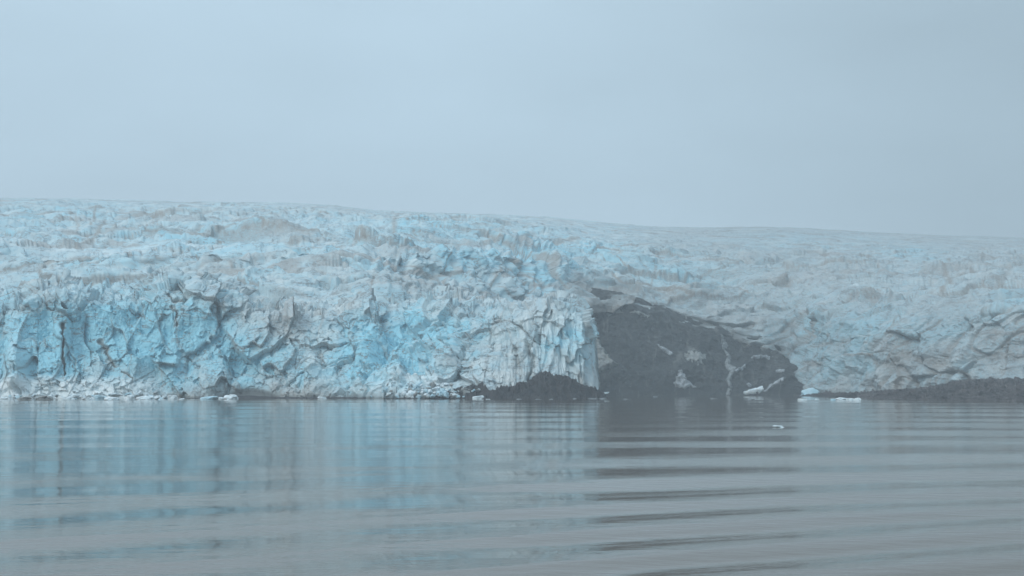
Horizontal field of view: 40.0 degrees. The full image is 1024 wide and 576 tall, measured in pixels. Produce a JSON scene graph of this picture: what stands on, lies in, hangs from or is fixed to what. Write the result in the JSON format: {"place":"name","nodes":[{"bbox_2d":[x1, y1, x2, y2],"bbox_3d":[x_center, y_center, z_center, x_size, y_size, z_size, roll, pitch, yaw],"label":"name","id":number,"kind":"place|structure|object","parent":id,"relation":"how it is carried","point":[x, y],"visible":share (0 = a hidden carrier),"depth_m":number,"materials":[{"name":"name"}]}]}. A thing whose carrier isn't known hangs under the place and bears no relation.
{"place":"outdoors","nodes":[
{"label":"outdoors","id":0,"kind":"place"},
{"bbox_2d":[0,396,1023,575],"bbox_3d":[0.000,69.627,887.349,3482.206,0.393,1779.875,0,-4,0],"label":"water","id":1,"kind":"structure","parent":0,"point":[679,486],"depth_m":73.06,"materials":[{"name":"grey liquid"}]},
{"bbox_2d":[0,397,15,398],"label":"ice floe","id":2,"kind":"object","parent":1,"relation":"on","point":[7,397],"visible":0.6,"depth_m":796.58,"materials":[{"name":"white ice"}]},
{"bbox_2d":[16,397,31,399],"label":"ice floe","id":3,"kind":"object","parent":1,"relation":"on","point":[24,398],"visible":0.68,"depth_m":765.08,"materials":[{"name":"grey ice"}]},
{"bbox_2d":[36,396,53,399],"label":"ice floe","id":4,"kind":"object","parent":1,"relation":"on","point":[44,398],"visible":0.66,"depth_m":765.23,"materials":[{"name":"grey ice"}]},
{"bbox_2d":[61,397,74,399],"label":"ice floe","id":5,"kind":"object","parent":1,"relation":"on","point":[66,398],"visible":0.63,"depth_m":735.82,"materials":[{"name":"white ice"}]},
{"bbox_2d":[104,397,119,399],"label":"ice floe","id":6,"kind":"object","parent":1,"relation":"on","point":[112,398],"visible":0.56,"depth_m":708.29,"materials":[{"name":"white ice"}]},
{"bbox_2d":[124,395,134,399],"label":"ice floe","id":7,"kind":"object","parent":1,"relation":"on","point":[129,397],"visible":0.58,"depth_m":736.26,"materials":[{"name":"white ice"}]},
{"bbox_2d":[134,390,142,396],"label":"ice piece","id":8,"kind":"object","parent":1,"relation":"on","point":[140,392],"visible":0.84,"depth_m":856.31,"materials":[{"name":"white ice"}]},
{"bbox_2d":[136,396,159,399],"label":"ice floe","id":9,"kind":"object","parent":1,"relation":"on","point":[147,398],"visible":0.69,"depth_m":764.85,"materials":[{"name":"white ice"}]},
{"bbox_2d":[167,395,177,398],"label":"ice floe","id":10,"kind":"object","parent":1,"relation":"on","point":[172,396],"visible":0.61,"depth_m":797.55,"materials":[{"name":"white ice"}]},
{"bbox_2d":[200,396,217,398],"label":"ice floe","id":11,"kind":"object","parent":1,"relation":"on","point":[212,397],"visible":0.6,"depth_m":796.58,"materials":[{"name":"white ice"}]},
{"bbox_2d":[223,394,237,398],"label":"ice floe","id":12,"kind":"object","parent":1,"relation":"on","point":[231,396],"visible":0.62,"depth_m":797.66,"materials":[{"name":"white ice"}]},
{"bbox_2d":[188,395,442,398],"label":"waterline rock","id":13,"kind":"object","parent":1,"relation":"in","point":[249,397],"visible":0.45,"depth_m":860.51,"materials":[{"name":"grey stone"}]},
{"bbox_2d":[405,392,412,397],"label":"ice chunk","id":14,"kind":"object","parent":1,"relation":"on","point":[408,394],"visible":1,"depth_m":848.17,"materials":[{"name":"white ice"}]},
{"bbox_2d":[441,391,448,397],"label":"ice chunk","id":15,"kind":"object","parent":1,"relation":"on","point":[445,394],"visible":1,"depth_m":848.12,"materials":[{"name":"ice"}]},
{"bbox_2d":[472,395,483,398],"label":"ice floe","id":16,"kind":"object","parent":1,"relation":"on","point":[478,397],"visible":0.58,"depth_m":831.60,"materials":[{"name":"white ice"}]},
{"bbox_2d":[0,198,1023,398],"bbox_3d":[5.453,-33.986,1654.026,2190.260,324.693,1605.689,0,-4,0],"label":"glacier","id":17,"kind":"object","parent":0,"point":[106,297],"visible":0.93,"depth_m":1189.16,"materials":[{"name":"ice"}]},
{"bbox_2d":[0,0,1023,236],"label":"sky","id":18,"kind":"structure","parent":0,"point":[881,116],"materials":[{"name":"blue"}]},
{"bbox_2d":[432,371,608,398],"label":"rock shore","id":19,"kind":"structure","parent":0,"point":[544,385],"depth_m":860.58,"materials":[{"name":"grey stone"}]},
{"bbox_2d":[590,287,804,395],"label":"rock hillside","id":20,"kind":"structure","parent":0,"point":[647,366],"depth_m":1382.32,"materials":[{"name":"grey stone"}]},
{"bbox_2d":[596,339,618,372],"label":"ice tongue","id":21,"kind":"object","parent":20,"relation":"on","point":[606,362],"visible":0.61,"depth_m":1376.52,"materials":[{"name":"white ice"}]},
{"bbox_2d":[630,310,649,317],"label":"snow patch","id":22,"kind":"object","parent":20,"relation":"on","point":[639,313],"visible":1,"depth_m":1409.22,"materials":[{"name":"white snow"}]},
{"bbox_2d":[657,344,672,354],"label":"snow patch","id":23,"kind":"object","parent":20,"relation":"on","point":[667,351],"visible":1,"depth_m":1384.56,"materials":[{"name":"white snow"}]},
{"bbox_2d":[673,370,695,388],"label":"snow patch","id":24,"kind":"object","parent":20,"relation":"on","point":[682,381],"visible":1,"depth_m":1355.79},
{"bbox_2d":[684,349,705,364],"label":"snow patch","id":25,"kind":"object","parent":20,"relation":"on","point":[696,356],"visible":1,"depth_m":1377.27,"materials":[{"name":"white snow"}]},
{"bbox_2d":[721,334,736,395],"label":"waterfall","id":26,"kind":"structure","parent":20,"relation":"on","point":[730,368],"depth_m":1376.21,"materials":[{"name":"liquid"}]},
{"bbox_2d":[734,364,745,372],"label":"snow patch","id":27,"kind":"object","parent":20,"relation":"on","point":[740,368],"visible":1,"depth_m":1371.07,"materials":[{"name":"white snow"}]},
{"bbox_2d":[743,386,763,394],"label":"snow patch","id":28,"kind":"object","parent":20,"relation":"on","point":[760,389],"visible":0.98,"depth_m":1348.15,"materials":[{"name":"white snow"}]},
{"bbox_2d":[751,354,769,359],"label":"snow patch","id":29,"kind":"object","parent":20,"relation":"on","point":[761,356],"visible":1,"depth_m":1385.27,"materials":[{"name":"white snow"}]},
{"bbox_2d":[763,377,785,391],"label":"snow patch","id":30,"kind":"object","parent":20,"relation":"on","point":[775,383],"visible":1,"depth_m":1341.40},
{"bbox_2d":[794,376,1023,401],"bbox_3d":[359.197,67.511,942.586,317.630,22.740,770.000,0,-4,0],"label":"moraine shore","id":31,"kind":"structure","parent":0,"point":[997,389],"depth_m":814.23,"materials":[{"name":"grey gravel"}]},
{"bbox_2d":[800,388,819,395],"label":"ice block","id":32,"kind":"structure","parent":31,"relation":"on","point":[809,391],"depth_m":1279.71,"materials":[{"name":"white ice"}]}
]}

